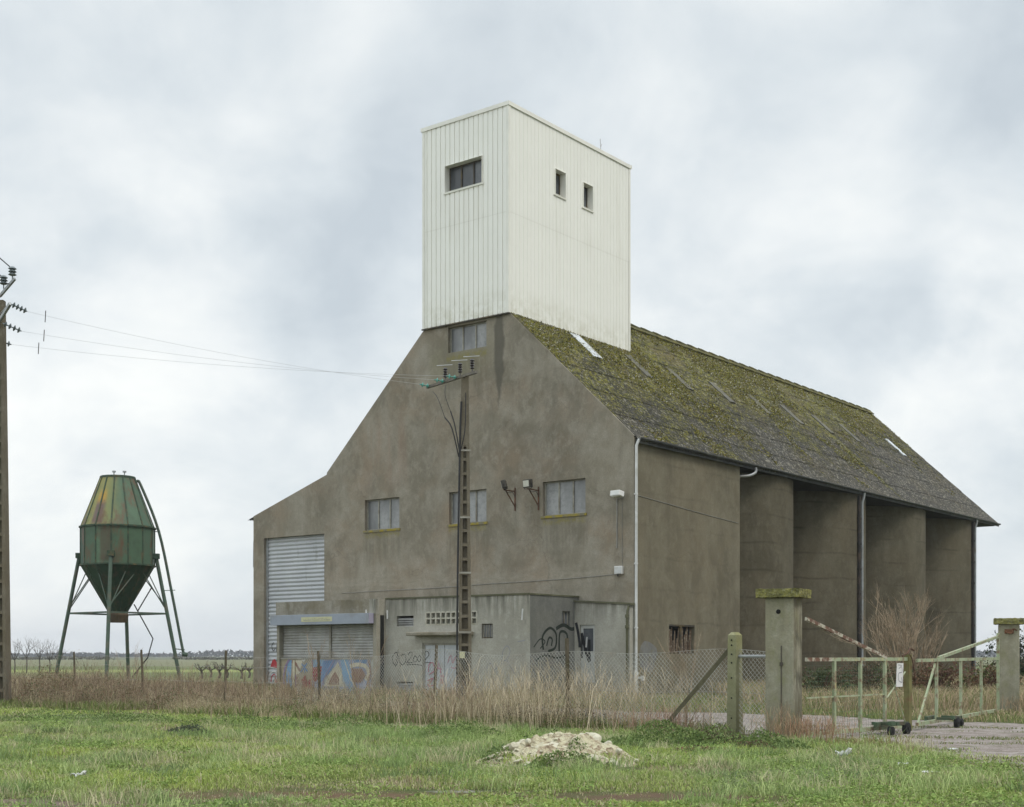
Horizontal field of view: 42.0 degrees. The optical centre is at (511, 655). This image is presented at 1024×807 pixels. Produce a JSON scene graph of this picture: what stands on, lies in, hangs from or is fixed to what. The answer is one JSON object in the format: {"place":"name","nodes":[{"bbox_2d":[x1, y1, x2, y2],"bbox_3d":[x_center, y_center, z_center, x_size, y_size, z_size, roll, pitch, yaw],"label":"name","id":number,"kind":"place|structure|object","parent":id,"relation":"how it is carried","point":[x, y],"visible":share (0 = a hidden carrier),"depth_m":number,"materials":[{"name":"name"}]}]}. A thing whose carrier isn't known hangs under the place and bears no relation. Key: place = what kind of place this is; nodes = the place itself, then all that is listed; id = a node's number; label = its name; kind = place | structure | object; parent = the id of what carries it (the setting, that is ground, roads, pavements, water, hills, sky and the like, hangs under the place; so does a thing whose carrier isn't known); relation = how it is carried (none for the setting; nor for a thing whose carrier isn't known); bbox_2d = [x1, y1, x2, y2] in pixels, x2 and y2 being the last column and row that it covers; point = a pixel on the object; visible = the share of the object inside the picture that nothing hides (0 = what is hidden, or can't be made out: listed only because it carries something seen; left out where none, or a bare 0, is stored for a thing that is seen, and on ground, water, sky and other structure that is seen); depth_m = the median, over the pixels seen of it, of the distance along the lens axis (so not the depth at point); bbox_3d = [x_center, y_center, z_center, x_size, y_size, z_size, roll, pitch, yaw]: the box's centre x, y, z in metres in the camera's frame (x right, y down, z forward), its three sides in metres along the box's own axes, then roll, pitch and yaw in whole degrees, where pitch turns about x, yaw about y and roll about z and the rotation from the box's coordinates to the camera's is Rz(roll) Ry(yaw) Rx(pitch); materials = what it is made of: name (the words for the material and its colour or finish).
{"place":"outdoors","nodes":[
{"label":"outdoors","id":0,"kind":"place"},
{"bbox_2d":[0,655,1023,744],"bbox_3d":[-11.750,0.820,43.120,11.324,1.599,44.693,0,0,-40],"label":"tall dry grass","id":1,"kind":"structure","parent":0,"point":[164,700],"depth_m":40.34,"materials":[{"name":"brown plant"}]},
{"bbox_2d":[0,656,1023,806],"bbox_3d":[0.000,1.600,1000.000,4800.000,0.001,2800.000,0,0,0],"label":"ground","id":2,"kind":"structure","parent":0,"point":[156,663],"depth_m":16.28,"materials":[{"name":"green plant"}]},
{"bbox_2d":[0,258,26,703],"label":"utility pole","id":3,"kind":"object","parent":2,"relation":"on","point":[5,643],"visible":0.99,"depth_m":41.88,"materials":[{"name":"wood"}]},
{"bbox_2d":[11,641,22,671],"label":"bare tree","id":4,"kind":"object","parent":2,"relation":"on","point":[14,658],"visible":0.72,"depth_m":117.98,"materials":[{"name":"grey plant"}]},
{"bbox_2d":[11,639,39,672],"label":"bare tree","id":5,"kind":"object","parent":2,"relation":"on","point":[26,656],"visible":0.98,"depth_m":119.94,"materials":[{"name":"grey plant"}]},
{"bbox_2d":[29,639,50,672],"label":"bare tree","id":6,"kind":"object","parent":2,"relation":"on","point":[39,650],"visible":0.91,"depth_m":122.01,"materials":[{"name":"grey plant"}]},
{"bbox_2d":[37,640,55,671],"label":"bare tree","id":7,"kind":"object","parent":2,"relation":"on","point":[47,654],"visible":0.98,"depth_m":118.98,"materials":[{"name":"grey plant"}]},
{"bbox_2d":[70,770,86,775],"bbox_3d":[-5.551,1.519,17.099,0.210,0.089,0.122,0,0,-11],"label":"plastic scrap","id":8,"kind":"object","parent":2,"relation":"on","point":[81,773],"visible":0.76,"depth_m":17.07,"materials":[{"name":"white plastic"}]},
{"bbox_2d":[54,471,187,681],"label":"hopper silo","id":9,"kind":"object","parent":2,"relation":"on","point":[117,557],"visible":0.96,"depth_m":70.93,"materials":[{"name":"green paint"}]},
{"bbox_2d":[114,643,145,684],"bbox_3d":[-14.315,0.489,49.975,1.256,2.231,0.939,0,0,-27],"label":"sapling","id":10,"kind":"object","parent":2,"relation":"on","point":[132,664],"visible":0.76,"depth_m":50.01,"materials":[{"name":"brown plant"}]},
{"bbox_2d":[11,655,252,659],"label":"field hedge","id":11,"kind":"object","parent":2,"relation":"on","point":[185,658],"visible":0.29,"depth_m":474.02,"materials":[{"name":"green plant"}]},
{"bbox_2d":[194,662,210,677],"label":"vine","id":12,"kind":"object","parent":2,"relation":"on","point":[200,670],"visible":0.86,"depth_m":91.94,"materials":[{"name":"brown plant"}]},
{"bbox_2d":[211,661,223,677],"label":"vine","id":13,"kind":"object","parent":2,"relation":"on","point":[219,669],"visible":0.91,"depth_m":92.95,"materials":[{"name":"brown plant"}]},
{"bbox_2d":[231,662,250,678],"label":"vine","id":14,"kind":"object","parent":2,"relation":"on","point":[242,670],"visible":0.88,"depth_m":90.94,"materials":[{"name":"brown plant"}]},
{"bbox_2d":[244,665,252,677],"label":"vine","id":15,"kind":"object","parent":2,"relation":"on","point":[250,669],"visible":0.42,"depth_m":93.95,"materials":[{"name":"brown plant"}]},
{"bbox_2d":[274,667,302,703],"bbox_3d":[-6.146,0.951,36.801,0.629,1.305,0.858,0,0,-39],"label":"sapling","id":16,"kind":"object","parent":2,"relation":"on","point":[284,689],"visible":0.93,"depth_m":36.84,"materials":[{"name":"brown plant"}]},
{"bbox_2d":[305,631,324,702],"bbox_3d":[-5.372,0.423,36.459,0.485,2.358,0.862,0,0,-20],"label":"sapling","id":17,"kind":"object","parent":2,"relation":"on","point":[312,667],"visible":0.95,"depth_m":36.37,"materials":[{"name":"brown plant"}]},
{"bbox_2d":[346,627,390,702],"bbox_3d":[-3.834,0.430,35.599,1.259,2.347,0.660,0,0,0],"label":"sapling","id":18,"kind":"object","parent":2,"relation":"on","point":[363,666],"visible":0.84,"depth_m":35.66,"materials":[{"name":"brown plant"}]},
{"bbox_2d":[0,692,744,734],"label":"green undergrowth","id":19,"kind":"object","parent":2,"relation":"on","point":[91,706],"visible":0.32,"depth_m":33.29,"materials":[{"name":"green plant"}]},
{"bbox_2d":[23,632,764,735],"bbox_3d":[-7.146,0.574,38.102,1.037,2.067,35.348,0,0,-44],"label":"chain link fence","id":20,"kind":"object","parent":2,"relation":"on","point":[735,688],"visible":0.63,"depth_m":29.08,"materials":[{"name":"metal"}]},
{"bbox_2d":[0,663,812,768],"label":"leafy weeds","id":21,"kind":"object","parent":2,"relation":"on","point":[708,738],"visible":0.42,"depth_m":27.27,"materials":[{"name":"green plant"}]},
{"bbox_2d":[419,356,476,699],"bbox_3d":[-2.198,-4.301,46.481,0.769,11.802,3.128,0,0,-44],"label":"utility pole","id":22,"kind":"object","parent":2,"relation":"on","point":[463,589],"visible":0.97,"depth_m":45.87,"materials":[{"name":"metal"}]},
{"bbox_2d":[11,343,430,375],"bbox_3d":[-9.042,-9.730,44.122,14.091,0.400,0.029,0,0,-16],"label":"power line","id":23,"kind":"object","parent":22,"relation":"attached to","point":[201,363],"visible":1,"depth_m":43.74,"materials":[{"name":"metal"}]},
{"bbox_2d":[27,311,414,383],"bbox_3d":[-9.129,-10.170,44.356,13.249,1.082,0.034,0,0,-28],"label":"power line","id":24,"kind":"object","parent":22,"relation":"attached to","point":[193,347],"visible":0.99,"depth_m":43.60,"materials":[{"name":"metal"}]},
{"bbox_2d":[23,330,432,379],"bbox_3d":[-9.018,-9.916,44.187,13.551,0.612,0.031,0,0,-22],"label":"power line","id":25,"kind":"object","parent":22,"relation":"hanging from","point":[216,359],"visible":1,"depth_m":43.93,"materials":[{"name":"metal"}]},
{"bbox_2d":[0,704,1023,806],"bbox_3d":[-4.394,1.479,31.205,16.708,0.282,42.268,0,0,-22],"label":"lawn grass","id":26,"kind":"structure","parent":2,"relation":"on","point":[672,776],"depth_m":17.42,"materials":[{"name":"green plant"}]},
{"bbox_2d":[0,716,1023,806],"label":"wispy grass","id":27,"kind":"structure","parent":2,"relation":"on","point":[7,788],"depth_m":19.27,"materials":[{"name":"green plant"}]},
{"bbox_2d":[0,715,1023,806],"bbox_3d":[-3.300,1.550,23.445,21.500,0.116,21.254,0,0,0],"label":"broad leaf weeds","id":28,"kind":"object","parent":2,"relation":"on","point":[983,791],"visible":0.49,"depth_m":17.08,"materials":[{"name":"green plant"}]},
{"bbox_2d":[12,649,1023,656],"bbox_3d":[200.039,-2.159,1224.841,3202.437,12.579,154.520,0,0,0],"label":"distant woods","id":29,"kind":"object","parent":2,"relation":"on","point":[219,653],"visible":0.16,"depth_m":1174.49,"materials":[{"name":"grey plant"}]},
{"bbox_2d":[20,672,1023,724],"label":"rough grass","id":30,"kind":"structure","parent":2,"relation":"on","point":[946,698],"depth_m":39.35,"materials":[{"name":"plant"}]},
{"bbox_2d":[473,732,639,768],"bbox_3d":[0.640,1.371,19.700,2.944,0.497,2.185,0,0,0],"label":"rubble heap","id":31,"kind":"object","parent":2,"relation":"on","point":[543,744],"visible":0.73,"depth_m":19.30,"materials":[{"name":"stone"}]},
{"bbox_2d":[249,100,1000,697],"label":"grain store","id":32,"kind":"structure","parent":2,"relation":"on","point":[737,482],"depth_m":55.86,"materials":[{"name":"concrete"}]},
{"bbox_2d":[266,534,323,685],"bbox_3d":[-9.922,-1.903,61.545,4.040,7.155,0.110,0,0,38],"label":"roller door","id":33,"kind":"structure","parent":32,"relation":"in","point":[294,565],"depth_m":61.85,"materials":[{"name":"grey metal"}]},
{"bbox_2d":[363,498,399,532],"bbox_3d":[-5.594,-6.078,58.025,2.180,1.436,0.270,0,0,38],"label":"window","id":34,"kind":"structure","parent":32,"relation":"in","point":[382,514],"depth_m":58.16,"materials":[{"name":"grey glass"}]},
{"bbox_2d":[423,643,458,691],"bbox_3d":[-2.594,0.560,51.739,2.180,2.080,0.100,0,0,38],"label":"metal door","id":35,"kind":"structure","parent":32,"relation":"in","point":[450,646],"depth_m":51.85,"materials":[{"name":"grey metal"}]},
{"bbox_2d":[443,155,483,194],"bbox_3d":[-1.908,-19.768,55.109,2.140,1.167,0.360,0,0,38],"label":"window","id":36,"kind":"structure","parent":32,"relation":"in","point":[468,173],"depth_m":55.31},
{"bbox_2d":[447,490,487,526],"bbox_3d":[-1.780,-6.058,55.053,2.130,1.436,0.270,0,0,38],"label":"window","id":37,"kind":"structure","parent":32,"relation":"in","point":[477,498],"depth_m":54.97,"materials":[{"name":"grey glass"}]},
{"bbox_2d":[451,322,485,352],"bbox_3d":[-1.738,-13.110,55.147,2.052,1.052,0.070,0,0,38],"label":"window","id":38,"kind":"structure","parent":32,"relation":"in","point":[472,336],"depth_m":55.20,"materials":[{"name":"grey glass"}]},
{"bbox_2d":[483,624,492,637],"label":"window","id":39,"kind":"structure","parent":32,"relation":"in","point":[487,628],"depth_m":50.41,"materials":[{"name":"grey glass"}]},
{"bbox_2d":[501,480,515,510],"bbox_3d":[-0.202,-6.356,53.099,0.343,1.152,0.940,0,0,26],"label":"floodlight","id":40,"kind":"object","parent":32,"relation":"attached to","point":[504,485],"visible":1,"depth_m":53.11,"materials":[{"name":"metal"}]},
{"bbox_2d":[523,479,538,509],"bbox_3d":[0.793,-6.303,52.391,0.472,1.146,0.865,0,0,38],"label":"floodlight","id":41,"kind":"object","parent":32,"relation":"attached to","point":[527,483],"visible":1,"depth_m":52.18,"materials":[{"name":"metal"}]},
{"bbox_2d":[554,168,566,199],"bbox_3d":[1.919,-19.868,56.425,0.360,1.127,0.880,0,0,38],"label":"window","id":42,"kind":"structure","parent":32,"relation":"in","point":[560,177],"depth_m":56.65,"materials":[{"name":"white metal"}]},
{"bbox_2d":[541,479,586,518],"bbox_3d":[2.070,-6.098,52.054,2.170,1.436,0.270,0,0,38],"label":"window","id":43,"kind":"structure","parent":32,"relation":"in","point":[562,498],"depth_m":52.17,"materials":[{"name":"grey glass"}]},
{"bbox_2d":[562,611,567,624],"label":"window","id":44,"kind":"structure","parent":32,"relation":"in","point":[564,613],"depth_m":51.08,"materials":[{"name":"grey glass"}]},
{"bbox_2d":[582,182,593,212],"bbox_3d":[3.179,-19.868,58.041,0.360,1.127,0.860,0,0,38],"label":"window","id":45,"kind":"structure","parent":32,"relation":"in","point":[587,189],"depth_m":58.27,"materials":[{"name":"white metal"}]},
{"bbox_2d":[581,625,594,682],"bbox_3d":[2.899,-0.055,51.014,0.692,2.190,0.060,0,0,38],"label":"door","id":46,"kind":"structure","parent":32,"relation":"in","point":[587,631],"depth_m":50.99,"materials":[{"name":"grey metal"}]},
{"bbox_2d":[610,490,623,497],"bbox_3d":[4.002,-6.050,50.157,0.452,0.271,0.502,0,0,-40],"label":"wall lamp","id":47,"kind":"object","parent":32,"relation":"attached to","point":[616,493],"visible":1,"depth_m":49.98,"materials":[{"name":"white plastic"}]},
{"bbox_2d":[614,566,623,576],"bbox_3d":[4.025,-3.165,50.327,0.340,0.390,0.147,0,0,38],"label":"junction box","id":48,"kind":"object","parent":32,"relation":"attached to","point":[618,570],"visible":1,"depth_m":50.27,"materials":[{"name":"white plastic"}]},
{"bbox_2d":[669,624,693,652],"bbox_3d":[6.605,-0.635,52.840,0.250,1.130,1.970,0,0,38],"label":"boarded window","id":49,"kind":"structure","parent":32,"relation":"in","point":[679,635],"depth_m":52.80,"materials":[{"name":"brown wood"}]},
{"bbox_2d":[656,627,704,695],"bbox_3d":[6.151,0.253,48.589,1.251,2.705,1.501,0,0,-32],"label":"sapling","id":50,"kind":"object","parent":2,"relation":"on","point":[695,641],"visible":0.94,"depth_m":48.25,"materials":[{"name":"brown plant"}]},
{"bbox_2d":[681,689,703,726],"bbox_3d":[3.719,1.096,27.409,0.518,1.018,0.170,0,0,-15],"label":"sapling","id":51,"kind":"object","parent":2,"relation":"on","point":[685,709],"visible":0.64,"depth_m":27.40,"materials":[{"name":"brown plant"}]},
{"bbox_2d":[391,703,1023,771],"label":"gravel drive","id":52,"kind":"structure","parent":2,"relation":"on","point":[1013,749],"depth_m":27.57,"materials":[{"name":"grey gravel"}]},
{"bbox_2d":[805,617,915,735],"bbox_3d":[7.192,0.444,26.510,0.600,2.312,4.591,0,0,41],"label":"gate leaf","id":53,"kind":"object","parent":52,"relation":"on","point":[905,725],"visible":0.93,"depth_m":26.87,"materials":[{"name":"green paint"}]},
{"bbox_2d":[746,725,1023,768],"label":"drive weeds","id":54,"kind":"object","parent":52,"relation":"on","point":[951,737],"visible":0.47,"depth_m":25.60,"materials":[{"name":"green plant"}]},
{"bbox_2d":[915,633,999,727],"bbox_3d":[11.002,0.500,32.026,0.700,2.200,9.080,0,0,30],"label":"gate leaf","id":55,"kind":"object","parent":52,"relation":"on","point":[957,719],"visible":0.98,"depth_m":31.89,"materials":[{"name":"green paint"}]},
{"bbox_2d":[755,588,811,737],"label":"gate pillar","id":56,"kind":"structure","parent":2,"relation":"on","point":[783,643],"depth_m":25.11,"materials":[{"name":"concrete"}]},
{"bbox_2d":[802,661,857,702],"bbox_3d":[10.278,0.924,44.462,3.227,1.463,2.874,0,0,0],"label":"bramble bush","id":57,"kind":"object","parent":2,"relation":"on","point":[824,678],"visible":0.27,"depth_m":44.22,"materials":[{"name":"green plant"}]},
{"bbox_2d":[835,747,851,755],"bbox_3d":[5.115,1.490,20.602,0.265,0.144,0.160,0,0,9],"label":"plastic scrap","id":58,"kind":"object","parent":2,"relation":"on","point":[842,752],"visible":0.56,"depth_m":20.55,"materials":[{"name":"white plastic"}]},
{"bbox_2d":[824,661,903,693],"bbox_3d":[12.322,0.794,45.958,3.253,1.717,3.073,0,0,0],"label":"bramble bush","id":59,"kind":"object","parent":2,"relation":"on","point":[872,680],"visible":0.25,"depth_m":45.66,"materials":[{"name":"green plant"}]},
{"bbox_2d":[830,582,948,682],"bbox_3d":[14.103,-0.580,47.506,4.406,4.392,4.274,0,0,-31],"label":"bare shrub","id":60,"kind":"object","parent":2,"relation":"on","point":[905,647],"visible":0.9,"depth_m":47.52,"materials":[{"name":"brown plant"}]},
{"bbox_2d":[881,655,977,692],"bbox_3d":[14.611,0.793,46.584,3.596,1.721,2.896,0,0,-22],"label":"bramble bush","id":61,"kind":"object","parent":2,"relation":"on","point":[942,675],"visible":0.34,"depth_m":46.31,"materials":[{"name":"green plant"}]},
{"bbox_2d":[955,657,1023,695],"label":"bramble bush","id":62,"kind":"object","parent":2,"relation":"on","point":[987,679],"visible":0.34,"depth_m":47.78,"materials":[{"name":"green plant"}]},
{"bbox_2d":[976,628,1023,676],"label":"evergreen bush","id":63,"kind":"object","parent":2,"relation":"on","point":[1021,654],"visible":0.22,"depth_m":73.69,"materials":[{"name":"green plant"}]},
{"bbox_2d":[993,618,1023,711],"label":"gate pillar","id":64,"kind":"structure","parent":2,"relation":"on","point":[1009,630],"depth_m":36.83,"materials":[{"name":"concrete"}]},
{"bbox_2d":[0,0,1023,655],"label":"sky","id":65,"kind":"structure","parent":0,"point":[827,196],"materials":[{"name":"white"}]}
]}

